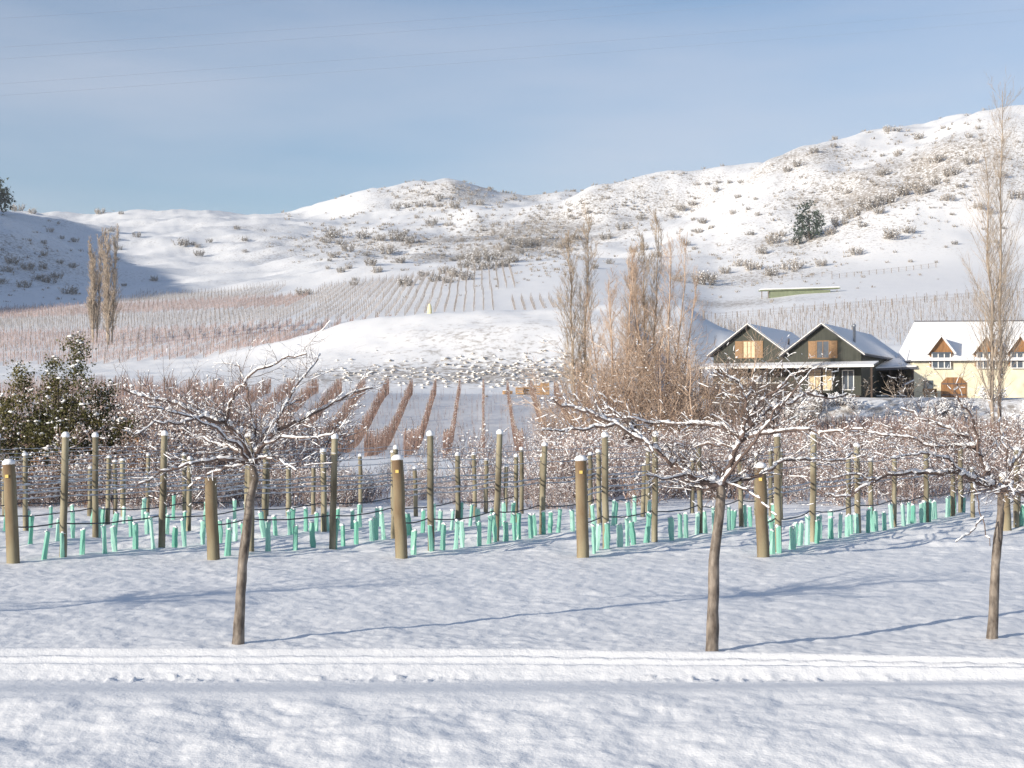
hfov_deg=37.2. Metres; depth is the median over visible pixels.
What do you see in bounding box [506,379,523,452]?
vine row
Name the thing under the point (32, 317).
vine row
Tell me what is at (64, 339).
vine row
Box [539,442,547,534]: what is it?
trellis post
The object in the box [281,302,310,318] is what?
vine row
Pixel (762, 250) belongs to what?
hill shrub
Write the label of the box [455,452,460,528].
trellis post
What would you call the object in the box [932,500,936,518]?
vine sleeve
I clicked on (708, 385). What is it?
willow shrub
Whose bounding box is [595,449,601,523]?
trellis post
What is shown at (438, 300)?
vine row
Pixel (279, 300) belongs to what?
vine row
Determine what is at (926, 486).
trellis post
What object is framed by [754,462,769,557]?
end post
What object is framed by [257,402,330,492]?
bare shrub
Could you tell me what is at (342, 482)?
bare shrub
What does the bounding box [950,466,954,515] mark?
trellis post
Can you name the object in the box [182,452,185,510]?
trellis post
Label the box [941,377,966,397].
door
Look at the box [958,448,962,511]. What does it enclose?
trellis post
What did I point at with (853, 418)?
snowy shrub
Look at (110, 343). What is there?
vine row
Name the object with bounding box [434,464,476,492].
bare shrub
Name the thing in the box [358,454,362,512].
trellis post
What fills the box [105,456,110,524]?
trellis post
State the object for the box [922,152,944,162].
hill shrub
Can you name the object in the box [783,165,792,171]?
hill shrub
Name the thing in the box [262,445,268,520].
trellis post
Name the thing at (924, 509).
vine sleeve
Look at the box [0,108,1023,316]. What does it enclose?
tussock grass
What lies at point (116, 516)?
vine sleeve
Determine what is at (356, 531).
vine sleeve
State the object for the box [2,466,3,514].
trellis post
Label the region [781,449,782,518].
trellis post
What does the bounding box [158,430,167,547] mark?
trellis post
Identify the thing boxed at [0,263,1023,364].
trellis posts
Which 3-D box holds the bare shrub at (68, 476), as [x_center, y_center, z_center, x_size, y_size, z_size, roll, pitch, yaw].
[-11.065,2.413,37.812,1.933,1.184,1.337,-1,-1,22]
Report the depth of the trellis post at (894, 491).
28.60 m
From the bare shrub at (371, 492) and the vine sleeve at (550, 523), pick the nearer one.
the vine sleeve at (550, 523)
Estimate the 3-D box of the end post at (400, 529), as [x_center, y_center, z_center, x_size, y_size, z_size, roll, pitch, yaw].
[-1.676,1.877,22.642,0.196,1.654,0.193,-3,-2,6]
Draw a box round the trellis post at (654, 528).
[651,431,657,541]
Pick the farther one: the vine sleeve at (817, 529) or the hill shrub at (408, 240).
the hill shrub at (408, 240)
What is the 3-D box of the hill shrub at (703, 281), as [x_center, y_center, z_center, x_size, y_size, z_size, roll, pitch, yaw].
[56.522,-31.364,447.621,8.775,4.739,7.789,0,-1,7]
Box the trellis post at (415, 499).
[413,466,417,516]
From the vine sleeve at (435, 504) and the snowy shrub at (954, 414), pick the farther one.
the snowy shrub at (954, 414)
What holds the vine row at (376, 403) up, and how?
on the ground at (870, 649)
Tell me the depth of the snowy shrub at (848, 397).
139.63 m
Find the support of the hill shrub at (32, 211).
on the ground at (870, 649)
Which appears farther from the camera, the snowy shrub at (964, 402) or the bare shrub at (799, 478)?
the snowy shrub at (964, 402)
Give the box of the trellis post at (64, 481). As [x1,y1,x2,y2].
[59,432,69,556]
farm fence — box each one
[734,271,828,282]
[834,263,935,277]
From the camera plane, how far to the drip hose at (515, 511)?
26.01 m
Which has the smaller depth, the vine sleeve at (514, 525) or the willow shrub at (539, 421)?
the vine sleeve at (514, 525)
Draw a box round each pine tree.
[0,177,15,215]
[788,198,825,239]
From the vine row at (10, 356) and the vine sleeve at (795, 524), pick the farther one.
the vine row at (10, 356)
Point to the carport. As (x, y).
(893, 366)
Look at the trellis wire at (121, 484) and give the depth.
26.63 m
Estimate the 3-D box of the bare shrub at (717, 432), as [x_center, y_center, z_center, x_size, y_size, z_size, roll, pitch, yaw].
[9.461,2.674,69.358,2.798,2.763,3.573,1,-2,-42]
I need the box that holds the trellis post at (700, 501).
[696,442,702,532]
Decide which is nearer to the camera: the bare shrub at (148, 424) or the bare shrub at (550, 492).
the bare shrub at (550, 492)
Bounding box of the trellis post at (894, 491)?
[892,455,896,526]
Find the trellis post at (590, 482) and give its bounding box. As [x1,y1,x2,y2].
[588,452,592,517]
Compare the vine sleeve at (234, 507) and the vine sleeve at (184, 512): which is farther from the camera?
the vine sleeve at (234, 507)
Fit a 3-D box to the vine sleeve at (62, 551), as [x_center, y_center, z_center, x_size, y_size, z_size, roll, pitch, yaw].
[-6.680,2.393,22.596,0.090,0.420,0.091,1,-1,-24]
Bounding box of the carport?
[876,358,916,397]
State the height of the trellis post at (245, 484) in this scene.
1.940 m
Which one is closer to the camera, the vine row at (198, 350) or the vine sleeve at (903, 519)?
the vine sleeve at (903, 519)
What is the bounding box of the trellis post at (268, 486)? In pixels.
[267,452,269,515]
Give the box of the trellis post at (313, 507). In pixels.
[311,466,315,514]
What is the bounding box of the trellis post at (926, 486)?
[923,448,928,521]
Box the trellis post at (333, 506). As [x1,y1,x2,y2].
[329,434,338,549]
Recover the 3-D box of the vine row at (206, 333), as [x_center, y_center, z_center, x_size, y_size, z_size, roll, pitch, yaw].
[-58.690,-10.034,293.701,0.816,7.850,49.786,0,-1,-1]
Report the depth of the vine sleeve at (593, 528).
23.22 m
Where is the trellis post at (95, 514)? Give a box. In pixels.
[92,432,98,537]
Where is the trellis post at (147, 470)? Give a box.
[145,453,150,512]
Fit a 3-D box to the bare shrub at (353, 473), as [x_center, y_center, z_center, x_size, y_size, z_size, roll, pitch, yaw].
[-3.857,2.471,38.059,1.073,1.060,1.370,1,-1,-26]
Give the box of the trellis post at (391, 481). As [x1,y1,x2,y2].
[390,451,392,513]
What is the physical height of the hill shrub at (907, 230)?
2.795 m
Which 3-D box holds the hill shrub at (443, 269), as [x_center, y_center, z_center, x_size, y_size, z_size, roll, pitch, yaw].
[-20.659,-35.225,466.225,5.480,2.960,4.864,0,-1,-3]
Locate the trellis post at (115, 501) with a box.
[112,460,117,513]
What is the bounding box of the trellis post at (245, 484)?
[244,434,246,508]
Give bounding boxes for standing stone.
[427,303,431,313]
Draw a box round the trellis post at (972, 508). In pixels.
[970,466,974,517]
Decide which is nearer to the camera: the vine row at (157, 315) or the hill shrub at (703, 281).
the vine row at (157, 315)
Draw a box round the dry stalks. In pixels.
[4,376,804,458]
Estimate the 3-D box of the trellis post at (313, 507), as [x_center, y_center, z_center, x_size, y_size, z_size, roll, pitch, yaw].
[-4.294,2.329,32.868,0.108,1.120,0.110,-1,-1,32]
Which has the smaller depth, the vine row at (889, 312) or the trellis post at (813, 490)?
the trellis post at (813, 490)
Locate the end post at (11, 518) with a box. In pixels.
[2,459,19,563]
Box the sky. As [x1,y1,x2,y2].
[0,0,1023,214]
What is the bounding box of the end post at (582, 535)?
[574,455,588,557]
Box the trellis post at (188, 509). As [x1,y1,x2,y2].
[186,456,191,530]
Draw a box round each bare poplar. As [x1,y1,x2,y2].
[85,230,106,340]
[98,224,126,344]
[553,202,601,426]
[582,241,647,413]
[619,207,665,423]
[619,230,711,426]
[952,73,1023,435]
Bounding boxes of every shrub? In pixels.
[0,454,56,501]
[0,455,55,505]
[0,473,46,506]
[1,265,13,271]
[4,255,20,263]
[11,203,24,211]
[15,446,81,506]
[15,459,58,504]
[16,279,31,287]
[17,370,164,462]
[19,261,35,269]
[25,371,192,437]
[27,207,36,213]
[28,461,88,508]
[29,274,41,279]
[34,418,179,502]
[37,262,47,268]
[39,463,87,501]
[40,250,48,255]
[40,273,57,282]
[46,395,213,449]
[46,460,88,501]
[50,271,63,277]
[51,416,193,497]
[57,284,78,294]
[59,472,111,503]
[68,262,79,267]
[68,456,140,503]
[68,465,112,506]
[69,384,200,436]
[70,423,172,493]
[71,426,183,496]
[72,390,179,430]
[73,385,178,429]
[73,393,159,453]
[75,369,180,456]
[75,408,209,496]
[81,432,193,488]
[85,460,167,502]
[86,395,191,427]
[93,405,240,460]
[94,208,104,213]
[96,388,244,442]
[97,369,244,440]
[99,450,202,509]
[99,458,142,507]
[100,438,178,503]
[106,225,115,231]
[107,395,253,440]
[111,460,157,505]
[118,400,251,468]
[122,426,199,454]
[132,231,141,236]
[133,464,186,503]
[134,471,205,506]
[140,443,206,500]
[145,393,265,458]
[146,374,291,454]
[148,410,264,489]
[150,275,158,280]
[150,458,204,508]
[154,447,220,494]
[157,428,272,495]
[165,382,215,425]
[166,463,206,507]
[167,469,227,509]
[168,418,284,498]
[171,237,188,245]
[175,429,229,490]
[180,435,276,497]
[182,378,368,475]
[188,420,305,498]
[192,474,232,509]
[193,249,204,255]
[194,394,330,464]
[194,477,242,503]
[204,469,243,505]
[215,424,311,485]
[219,467,297,507]
[233,441,295,497]
[237,467,291,505]
[242,460,308,502]
[256,459,316,505]
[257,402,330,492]
[261,451,348,506]
[268,398,361,475]
[269,428,320,483]
[274,440,330,487]
[285,433,329,469]
[291,463,356,507]
[293,468,344,505]
[295,287,310,293]
[304,467,353,501]
[309,470,369,502]
[318,469,374,501]
[321,237,331,242]
[323,226,342,237]
[328,251,340,257]
[328,471,368,507]
[336,266,345,272]
[338,476,382,503]
[340,242,354,251]
[342,472,381,502]
[345,464,381,500]
[345,469,373,500]
[356,231,369,238]
[363,460,390,486]
[364,257,376,265]
[364,468,390,498]
[371,265,382,272]
[372,232,386,240]
[377,243,397,253]
[382,471,420,504]
[386,462,442,495]
[387,227,406,241]
[387,461,445,499]
[390,201,401,208]
[394,255,406,262]
[394,418,508,492]
[397,275,412,286]
[400,233,416,243]
[404,466,438,498]
[405,486,421,506]
[416,270,429,276]
[424,217,437,224]
[429,272,441,281]
[433,193,443,199]
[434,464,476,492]
[434,477,464,503]
[434,478,463,496]
[437,265,452,273]
[441,275,455,282]
[444,199,460,207]
[444,466,511,508]
[444,477,483,503]
[446,265,468,276]
[449,433,547,491]
[456,259,470,267]
[458,270,475,279]
[460,467,503,493]
[464,252,483,262]
[469,260,486,269]
[470,248,489,258]
[475,198,485,204]
[477,475,519,505]
[478,469,512,495]
[482,250,501,261]
[482,260,494,268]
[491,436,581,492]
[493,255,510,266]
[502,437,594,500]
[503,236,519,244]
[503,317,690,435]
[505,252,520,262]
[508,472,569,508]
[513,348,656,439]
[515,247,524,254]
[516,422,579,466]
[517,236,533,246]
[519,477,539,498]
[523,238,541,245]
[523,423,619,502]
[526,404,566,439]
[527,484,558,509]
[528,417,623,467]
[528,426,584,472]
[530,422,598,467]
[530,466,575,494]
[532,479,563,504]
[535,459,608,502]
[541,436,638,498]
[546,415,652,483]
[546,479,575,509]
[548,425,608,445]
[548,436,609,494]
[552,424,622,459]
[553,242,565,247]
[556,462,627,502]
[559,299,764,438]
[565,412,640,496]
[569,422,645,473]
[571,232,581,239]
[578,321,717,436]
[580,426,651,470]
[592,453,640,495]
[594,327,784,437]
[594,419,652,448]
[598,230,612,239]
[601,441,676,503]
[601,457,641,492]
[608,416,643,453]
[610,431,663,471]
[613,443,675,493]
[615,221,630,229]
[624,442,651,470]
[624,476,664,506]
[626,422,679,462]
[627,448,686,492]
[632,425,727,473]
[635,214,646,219]
[641,317,801,430]
[650,417,681,469]
[658,430,725,498]
[658,435,751,498]
[658,455,694,498]
[661,338,766,429]
[662,429,722,457]
[669,432,710,491]
[674,203,686,210]
[677,418,773,499]
[680,239,690,245]
[683,415,786,481]
[689,270,718,284]
[690,427,773,482]
[693,418,742,436]
[706,406,809,482]
[708,362,815,428]
[708,448,773,499]
[709,429,773,476]
[711,399,824,474]
[719,265,730,273]
[725,413,794,482]
[731,376,828,432]
[733,258,745,265]
[743,259,763,270]
[743,449,803,503]
[744,432,831,481]
[753,421,870,485]
[754,244,767,253]
[762,452,818,495]
[763,231,781,243]
[763,264,780,275]
[771,422,827,456]
[773,443,859,501]
[775,229,786,236]
[780,257,804,270]
[781,424,867,462]
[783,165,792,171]
[783,404,895,458]
[783,440,874,493]
[784,238,799,244]
[791,232,803,244]
[792,157,806,166]
[793,431,878,475]
[794,448,880,505]
[795,403,816,414]
[796,386,812,398]
[800,454,861,496]
[805,397,829,409]
[806,422,889,449]
[807,439,891,496]
[807,445,877,492]
[808,397,833,408]
[809,145,819,153]
[809,415,903,475]
[814,258,827,266]
[818,436,895,477]
[823,226,836,234]
[827,392,846,405]
[829,215,848,225]
[834,408,912,451]
[834,438,923,496]
[838,394,856,404]
[838,415,861,428]
[840,189,851,194]
[840,204,862,218]
[845,398,866,409]
[847,246,863,254]
[853,437,944,504]
[854,195,881,211]
[859,444,919,491]
[861,451,919,492]
[862,415,884,424]
[863,410,972,450]
[864,436,908,463]
[866,425,953,473]
[867,451,936,495]
[870,414,986,459]
[872,206,884,213]
[873,189,895,205]
[873,443,942,501]
[873,450,950,498]
[875,166,893,174]
[883,124,895,131]
[883,225,901,238]
[884,443,966,498]
[885,183,911,196]
[885,406,897,416]
[886,401,956,458]
[888,431,998,481]
[892,150,902,155]
[892,427,971,481]
[893,444,970,493]
[899,401,921,410]
[900,436,1005,495]
[901,225,916,232]
[901,405,1009,477]
[903,179,919,188]
[912,182,931,194]
[914,132,924,139]
[914,401,1023,480]
[919,455,964,492]
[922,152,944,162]
[924,403,948,416]
[927,398,954,410]
[928,178,940,185]
[933,400,950,413]
[940,193,955,200]
[941,165,963,176]
[946,406,962,420]
[954,181,965,187]
[954,396,973,411]
[955,451,1020,491]
[957,440,1023,488]
[961,155,978,164]
[972,201,985,209]
[977,385,1007,399]
[989,427,1023,486]
[993,406,1023,467]
[1002,417,1023,430]
[1007,188,1023,199]
[1010,408,1023,420]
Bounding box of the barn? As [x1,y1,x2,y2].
[897,320,1023,397]
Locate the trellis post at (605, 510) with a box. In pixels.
[601,431,608,548]
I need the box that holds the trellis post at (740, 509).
[737,459,743,526]
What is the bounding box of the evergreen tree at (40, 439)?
[0,331,143,497]
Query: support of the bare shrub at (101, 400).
on the ground at (870, 649)
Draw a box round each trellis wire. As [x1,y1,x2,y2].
[0,445,176,449]
[0,455,181,461]
[0,459,198,466]
[0,469,181,478]
[0,471,261,485]
[0,473,181,482]
[1,476,261,490]
[9,448,229,453]
[11,446,391,457]
[16,457,391,472]
[17,473,391,493]
[17,477,391,499]
[214,446,510,456]
[217,471,513,491]
[217,476,513,496]
[223,457,512,470]
[402,445,644,455]
[404,456,643,470]
[405,471,645,490]
[405,474,644,495]
[583,446,772,455]
[587,457,773,469]
[587,472,773,489]
[587,476,773,495]
[759,446,919,455]
[767,474,912,490]
[767,475,936,495]
[782,454,953,468]
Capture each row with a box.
[0,304,43,315]
[0,304,53,316]
[0,315,69,329]
[0,326,29,337]
[0,327,68,348]
[0,348,33,361]
[0,373,58,405]
[0,374,81,422]
[0,374,105,429]
[0,375,34,394]
[0,375,153,451]
[0,375,176,455]
[1,303,61,318]
[1,327,42,341]
[1,328,18,335]
[1,328,55,343]
[1,374,129,437]
[3,346,48,365]
[4,315,52,325]
[5,314,76,330]
[5,326,80,349]
[7,377,200,457]
[14,302,69,318]
[14,314,86,328]
[21,302,78,317]
[22,327,90,348]
[22,347,62,363]
[25,314,87,330]
[33,316,88,330]
[35,303,84,316]
[36,327,103,348]
[37,347,74,363]
[41,301,96,317]
[43,316,105,328]
[51,346,93,362]
[52,326,117,349]
[53,377,224,437]
[54,302,100,315]
[63,312,126,329]
[64,324,129,348]
[69,346,106,364]
[74,300,123,315]
[74,311,136,327]
[80,325,142,347]
[83,313,144,327]
[85,345,123,362]
[94,324,155,348]
[98,313,150,326]
[100,300,141,309]
[102,310,160,326]
[103,299,149,312]
[104,344,136,363]
[108,323,168,348]
[111,310,169,327]
[114,298,159,312]
[120,345,153,361]
[122,309,176,326]
[123,298,167,313]
[123,324,179,347]
[132,309,185,326]
[133,298,176,312]
[137,343,168,359]
[139,324,191,346]
[142,298,183,312]
[146,308,193,326]
[151,297,193,311]
[152,323,205,346]
[152,343,183,358]
[154,308,201,326]
[162,297,203,310]
[165,307,210,325]
[167,322,217,344]
[168,343,198,358]
[173,308,217,325]
[174,296,210,311]
[180,308,223,326]
[183,296,219,309]
[183,321,229,345]
[186,342,213,357]
[192,308,235,325]
[195,295,229,309]
[196,320,240,345]
[200,375,247,419]
[201,308,243,323]
[202,340,230,355]
[204,296,237,310]
[210,320,253,343]
[211,307,249,323]
[214,295,247,308]
[219,378,270,417]
[220,337,243,353]
[221,307,260,324]
[223,294,255,308]
[225,320,267,341]
[231,304,269,323]
[234,294,264,307]
[235,338,258,349]
[236,377,294,428]
[239,319,278,340]
[240,306,275,322]
[244,294,272,307]
[244,378,318,431]
[248,305,284,322]
[253,336,274,346]
[254,294,281,308]
[256,319,291,339]
[259,377,342,435]
[260,303,295,321]
[264,293,291,306]
[266,284,284,294]
[269,303,302,321]
[270,335,288,343]
[271,319,304,338]
[275,292,299,306]
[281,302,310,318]
[284,290,308,306]
[285,318,316,338]
[289,379,366,451]
[293,283,325,305]
[296,303,324,319]
[300,319,327,335]
[301,281,332,305]
[307,302,333,319]
[309,282,337,303]
[317,300,341,319]
[318,280,346,303]
[324,377,389,453]
[326,299,349,319]
[327,280,352,301]
[334,279,359,301]
[336,299,358,318]
[342,280,364,301]
[346,299,365,318]
[351,277,373,300]
[356,297,374,317]
[359,277,380,299]
[363,379,412,456]
[364,298,382,315]
[367,278,386,299]
[375,275,393,298]
[375,295,391,317]
[384,277,399,295]
[385,294,400,315]
[395,294,408,315]
[400,273,413,295]
[403,379,436,457]
[405,293,416,314]
[408,273,420,293]
[415,292,425,313]
[417,274,426,292]
[433,291,441,311]
[440,378,461,457]
[481,379,484,456]
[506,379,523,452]
[530,379,562,445]
[554,382,601,444]
[577,385,609,431]
[601,388,681,447]
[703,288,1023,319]
[706,292,987,319]
[710,290,1020,317]
[711,292,1022,321]
[714,298,1019,325]
[719,296,1009,323]
[721,295,1019,323]
[721,298,1018,325]
[723,303,1019,328]
[725,291,1022,322]
[726,300,1021,326]
[729,313,1022,330]
[732,299,1016,327]
[732,303,1011,327]
[732,325,909,335]
[733,304,1016,328]
[736,308,1022,329]
[747,291,1020,321]
[752,416,836,452]
[774,305,1022,325]
[774,308,1020,326]
[774,309,1021,329]
[777,416,874,450]
[785,315,1020,332]
[788,313,1012,330]
[801,415,915,443]
[828,416,958,446]
[859,414,998,454]
[886,415,1023,444]
[915,415,1023,442]
[944,415,1023,438]
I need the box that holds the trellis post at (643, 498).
[640,463,645,516]
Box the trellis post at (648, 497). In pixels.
[645,447,650,511]
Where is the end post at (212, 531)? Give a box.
[205,477,219,559]
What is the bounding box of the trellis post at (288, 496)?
[286,466,290,515]
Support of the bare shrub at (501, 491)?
on the ground at (870, 649)
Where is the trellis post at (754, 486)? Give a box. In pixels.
[754,453,757,514]
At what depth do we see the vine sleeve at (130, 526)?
26.83 m
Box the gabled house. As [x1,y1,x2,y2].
[699,323,897,398]
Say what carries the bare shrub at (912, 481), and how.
on the ground at (870, 649)
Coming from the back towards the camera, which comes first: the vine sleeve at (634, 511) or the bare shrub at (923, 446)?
the bare shrub at (923, 446)
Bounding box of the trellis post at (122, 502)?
[120,459,125,516]
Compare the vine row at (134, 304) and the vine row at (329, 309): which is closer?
the vine row at (329, 309)
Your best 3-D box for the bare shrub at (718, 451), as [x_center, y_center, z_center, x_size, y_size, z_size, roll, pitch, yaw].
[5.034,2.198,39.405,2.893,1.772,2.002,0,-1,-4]
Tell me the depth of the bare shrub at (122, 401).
50.29 m
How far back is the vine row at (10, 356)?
250.70 m
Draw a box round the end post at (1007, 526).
[999,472,1011,530]
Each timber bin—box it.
[515,386,524,393]
[539,382,549,394]
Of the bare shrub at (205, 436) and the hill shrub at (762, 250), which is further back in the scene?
the hill shrub at (762, 250)
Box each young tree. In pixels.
[852,377,874,396]
[879,372,913,397]
[890,363,929,397]
[917,376,936,396]
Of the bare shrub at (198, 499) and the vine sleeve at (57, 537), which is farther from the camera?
the bare shrub at (198, 499)
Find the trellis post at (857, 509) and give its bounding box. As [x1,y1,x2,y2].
[853,443,860,532]
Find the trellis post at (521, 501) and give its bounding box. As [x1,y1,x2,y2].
[519,447,523,513]
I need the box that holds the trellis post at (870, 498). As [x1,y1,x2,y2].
[868,458,873,510]
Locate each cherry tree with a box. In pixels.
[98,310,398,644]
[518,335,888,650]
[794,351,1023,638]
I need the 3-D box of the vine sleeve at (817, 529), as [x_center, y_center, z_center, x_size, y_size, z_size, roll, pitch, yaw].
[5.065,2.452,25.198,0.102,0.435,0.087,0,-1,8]
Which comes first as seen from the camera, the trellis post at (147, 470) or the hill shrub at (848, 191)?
the trellis post at (147, 470)
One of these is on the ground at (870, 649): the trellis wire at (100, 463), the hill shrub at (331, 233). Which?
the hill shrub at (331, 233)
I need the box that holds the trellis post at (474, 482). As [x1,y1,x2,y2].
[472,452,476,515]
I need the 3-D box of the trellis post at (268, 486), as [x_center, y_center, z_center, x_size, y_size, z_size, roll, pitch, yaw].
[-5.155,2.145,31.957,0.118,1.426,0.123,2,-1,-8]
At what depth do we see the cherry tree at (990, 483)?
14.38 m
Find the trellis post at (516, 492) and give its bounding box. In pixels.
[514,454,518,521]
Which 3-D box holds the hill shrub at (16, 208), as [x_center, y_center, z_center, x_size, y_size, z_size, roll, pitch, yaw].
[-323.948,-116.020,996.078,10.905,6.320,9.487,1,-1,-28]
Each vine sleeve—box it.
[28,508,30,530]
[28,514,34,543]
[41,529,49,559]
[48,505,52,527]
[55,518,59,540]
[60,531,65,557]
[69,504,74,522]
[70,510,74,537]
[79,527,85,554]
[98,506,100,537]
[101,507,104,524]
[101,524,106,553]
[110,525,117,551]
[112,511,119,535]
[121,506,125,522]
[128,515,132,536]
[132,521,138,548]
[141,497,146,519]
[144,511,149,533]
[148,516,155,548]
[166,513,169,533]
[171,494,175,519]
[172,526,177,547]
[180,518,186,546]
[183,510,186,528]
[199,519,205,543]
[203,503,205,527]
[218,519,222,542]
[224,528,232,555]
[226,517,231,541]
[232,498,236,525]
[232,519,237,540]
[258,510,265,537]
[265,520,270,551]
[271,515,277,535]
[286,509,291,534]
[290,507,295,533]
[293,524,298,549]
[303,506,307,530]
[309,520,315,547]
[314,512,318,530]
[327,511,328,530]
[336,507,339,528]
[336,518,339,549]
[339,523,344,545]
[350,509,354,528]
[354,520,358,543]
[357,503,361,526]
[368,518,374,540]
[372,516,378,539]
[375,507,378,525]
[379,512,385,539]
[405,512,412,534]
[410,529,416,554]
[421,509,425,532]
[427,525,433,551]
[434,502,436,530]
[437,509,442,530]
[440,522,446,549]
[450,509,454,529]
[453,519,459,548]
[459,520,464,546]
[460,501,463,520]
[468,503,474,525]
[475,507,480,525]
[476,520,482,545]
[486,514,493,543]
[492,512,496,541]
[501,501,505,524]
[503,520,508,541]
[510,501,515,522]
[511,513,515,539]
[516,512,520,538]
[528,513,533,538]
[532,513,536,535]
[541,510,546,534]
[548,511,553,532]
[556,508,561,532]
[569,508,574,530]
[590,504,595,524]
[590,523,595,553]
[596,523,601,550]
[604,521,610,548]
[611,499,616,525]
[615,501,618,524]
[616,523,622,546]
[624,517,629,545]
[625,500,631,520]
[629,521,635,544]
[632,500,636,521]
[643,511,651,542]
[646,500,651,519]
[667,516,673,540]
[677,513,682,537]
[683,512,687,537]
[695,511,699,533]
[703,510,707,532]
[711,506,714,529]
[726,505,730,529]
[731,509,733,529]
[733,509,736,527]
[743,504,746,526]
[748,505,752,526]
[768,518,773,529]
[769,528,775,553]
[771,503,774,522]
[775,524,781,552]
[789,526,795,549]
[793,522,797,544]
[797,520,803,545]
[804,514,809,544]
[814,519,819,543]
[816,515,821,539]
[817,513,822,538]
[828,509,833,537]
[829,516,833,539]
[838,512,842,537]
[845,514,849,536]
[848,513,852,533]
[853,512,858,532]
[866,509,870,532]
[868,506,874,531]
[873,509,877,530]
[882,511,886,530]
[888,503,893,527]
[900,502,905,525]
[906,501,910,523]
[910,503,914,523]
[919,502,923,522]
[923,500,925,522]
[929,498,932,519]
[929,502,931,521]
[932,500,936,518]
[932,501,934,518]
[945,497,949,516]
[947,495,950,516]
[962,496,965,512]
[1019,504,1023,525]
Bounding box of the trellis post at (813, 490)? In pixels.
[809,430,816,541]
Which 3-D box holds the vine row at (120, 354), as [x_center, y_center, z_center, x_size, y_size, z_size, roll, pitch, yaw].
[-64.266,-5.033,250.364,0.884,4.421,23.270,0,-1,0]
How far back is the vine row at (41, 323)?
359.85 m
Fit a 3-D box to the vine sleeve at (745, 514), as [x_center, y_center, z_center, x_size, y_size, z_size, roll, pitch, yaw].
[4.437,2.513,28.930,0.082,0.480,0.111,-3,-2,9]
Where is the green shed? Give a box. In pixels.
[758,286,839,298]
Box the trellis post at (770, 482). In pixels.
[768,449,772,515]
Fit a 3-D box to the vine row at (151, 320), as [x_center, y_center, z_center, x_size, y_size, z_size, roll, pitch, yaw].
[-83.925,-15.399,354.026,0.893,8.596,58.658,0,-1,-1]
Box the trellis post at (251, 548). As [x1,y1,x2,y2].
[247,431,254,551]
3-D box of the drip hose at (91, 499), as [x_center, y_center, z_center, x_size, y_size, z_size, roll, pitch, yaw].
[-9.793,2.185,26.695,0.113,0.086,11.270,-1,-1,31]
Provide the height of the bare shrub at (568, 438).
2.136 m
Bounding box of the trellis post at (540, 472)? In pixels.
[539,453,541,504]
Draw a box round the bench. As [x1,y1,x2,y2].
[923,389,937,396]
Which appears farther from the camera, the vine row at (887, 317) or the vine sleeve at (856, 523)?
the vine row at (887, 317)
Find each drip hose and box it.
[0,493,181,505]
[0,497,261,516]
[18,497,391,527]
[218,496,513,524]
[406,494,645,523]
[588,496,773,522]
[768,489,958,522]
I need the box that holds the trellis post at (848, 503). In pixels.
[846,453,850,514]
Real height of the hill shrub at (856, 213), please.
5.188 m
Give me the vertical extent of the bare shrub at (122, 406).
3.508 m
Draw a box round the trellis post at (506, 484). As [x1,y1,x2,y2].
[504,465,507,511]
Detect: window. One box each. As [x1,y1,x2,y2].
[725,370,744,384]
[743,341,755,358]
[757,370,770,389]
[808,369,832,390]
[816,340,829,358]
[842,370,853,389]
[924,380,932,388]
[931,352,950,368]
[976,352,995,368]
[1010,352,1023,368]
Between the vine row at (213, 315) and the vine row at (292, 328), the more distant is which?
the vine row at (213, 315)
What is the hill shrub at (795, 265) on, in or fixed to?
on the ground at (870, 649)
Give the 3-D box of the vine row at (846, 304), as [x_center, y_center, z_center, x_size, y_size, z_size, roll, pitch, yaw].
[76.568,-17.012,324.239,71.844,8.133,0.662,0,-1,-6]
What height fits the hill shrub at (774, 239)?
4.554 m
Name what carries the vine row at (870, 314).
on the ground at (870, 649)
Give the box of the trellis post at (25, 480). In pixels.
[22,452,27,530]
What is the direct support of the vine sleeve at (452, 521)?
on the ground at (870, 649)
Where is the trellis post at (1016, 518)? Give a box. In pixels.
[1013,447,1019,527]
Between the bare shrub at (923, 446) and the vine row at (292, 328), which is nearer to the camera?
the bare shrub at (923, 446)
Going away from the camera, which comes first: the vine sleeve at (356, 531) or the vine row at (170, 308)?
the vine sleeve at (356, 531)
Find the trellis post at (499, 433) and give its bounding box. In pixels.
[494,429,502,540]
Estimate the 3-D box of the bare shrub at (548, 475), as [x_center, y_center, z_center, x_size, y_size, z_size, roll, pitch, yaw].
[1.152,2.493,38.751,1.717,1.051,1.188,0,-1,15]
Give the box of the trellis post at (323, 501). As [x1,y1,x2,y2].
[320,448,326,531]
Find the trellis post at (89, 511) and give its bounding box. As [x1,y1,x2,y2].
[87,466,91,515]
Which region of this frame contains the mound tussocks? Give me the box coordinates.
[271,340,610,398]
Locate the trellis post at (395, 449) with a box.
[391,445,397,538]
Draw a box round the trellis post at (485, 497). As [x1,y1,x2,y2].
[483,458,488,512]
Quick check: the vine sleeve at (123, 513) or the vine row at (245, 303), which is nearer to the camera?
the vine sleeve at (123, 513)
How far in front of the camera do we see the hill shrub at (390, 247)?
625.72 m
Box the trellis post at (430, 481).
[426,430,434,550]
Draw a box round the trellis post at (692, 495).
[690,458,694,512]
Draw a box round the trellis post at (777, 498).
[773,433,781,551]
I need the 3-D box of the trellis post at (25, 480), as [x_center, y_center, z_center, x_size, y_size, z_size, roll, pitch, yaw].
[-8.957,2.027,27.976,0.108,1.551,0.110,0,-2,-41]
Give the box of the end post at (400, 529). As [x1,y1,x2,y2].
[391,454,407,558]
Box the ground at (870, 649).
[0,105,1023,767]
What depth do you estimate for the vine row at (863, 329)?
259.87 m
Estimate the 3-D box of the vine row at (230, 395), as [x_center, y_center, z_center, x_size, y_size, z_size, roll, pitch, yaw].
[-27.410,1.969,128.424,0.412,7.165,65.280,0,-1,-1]

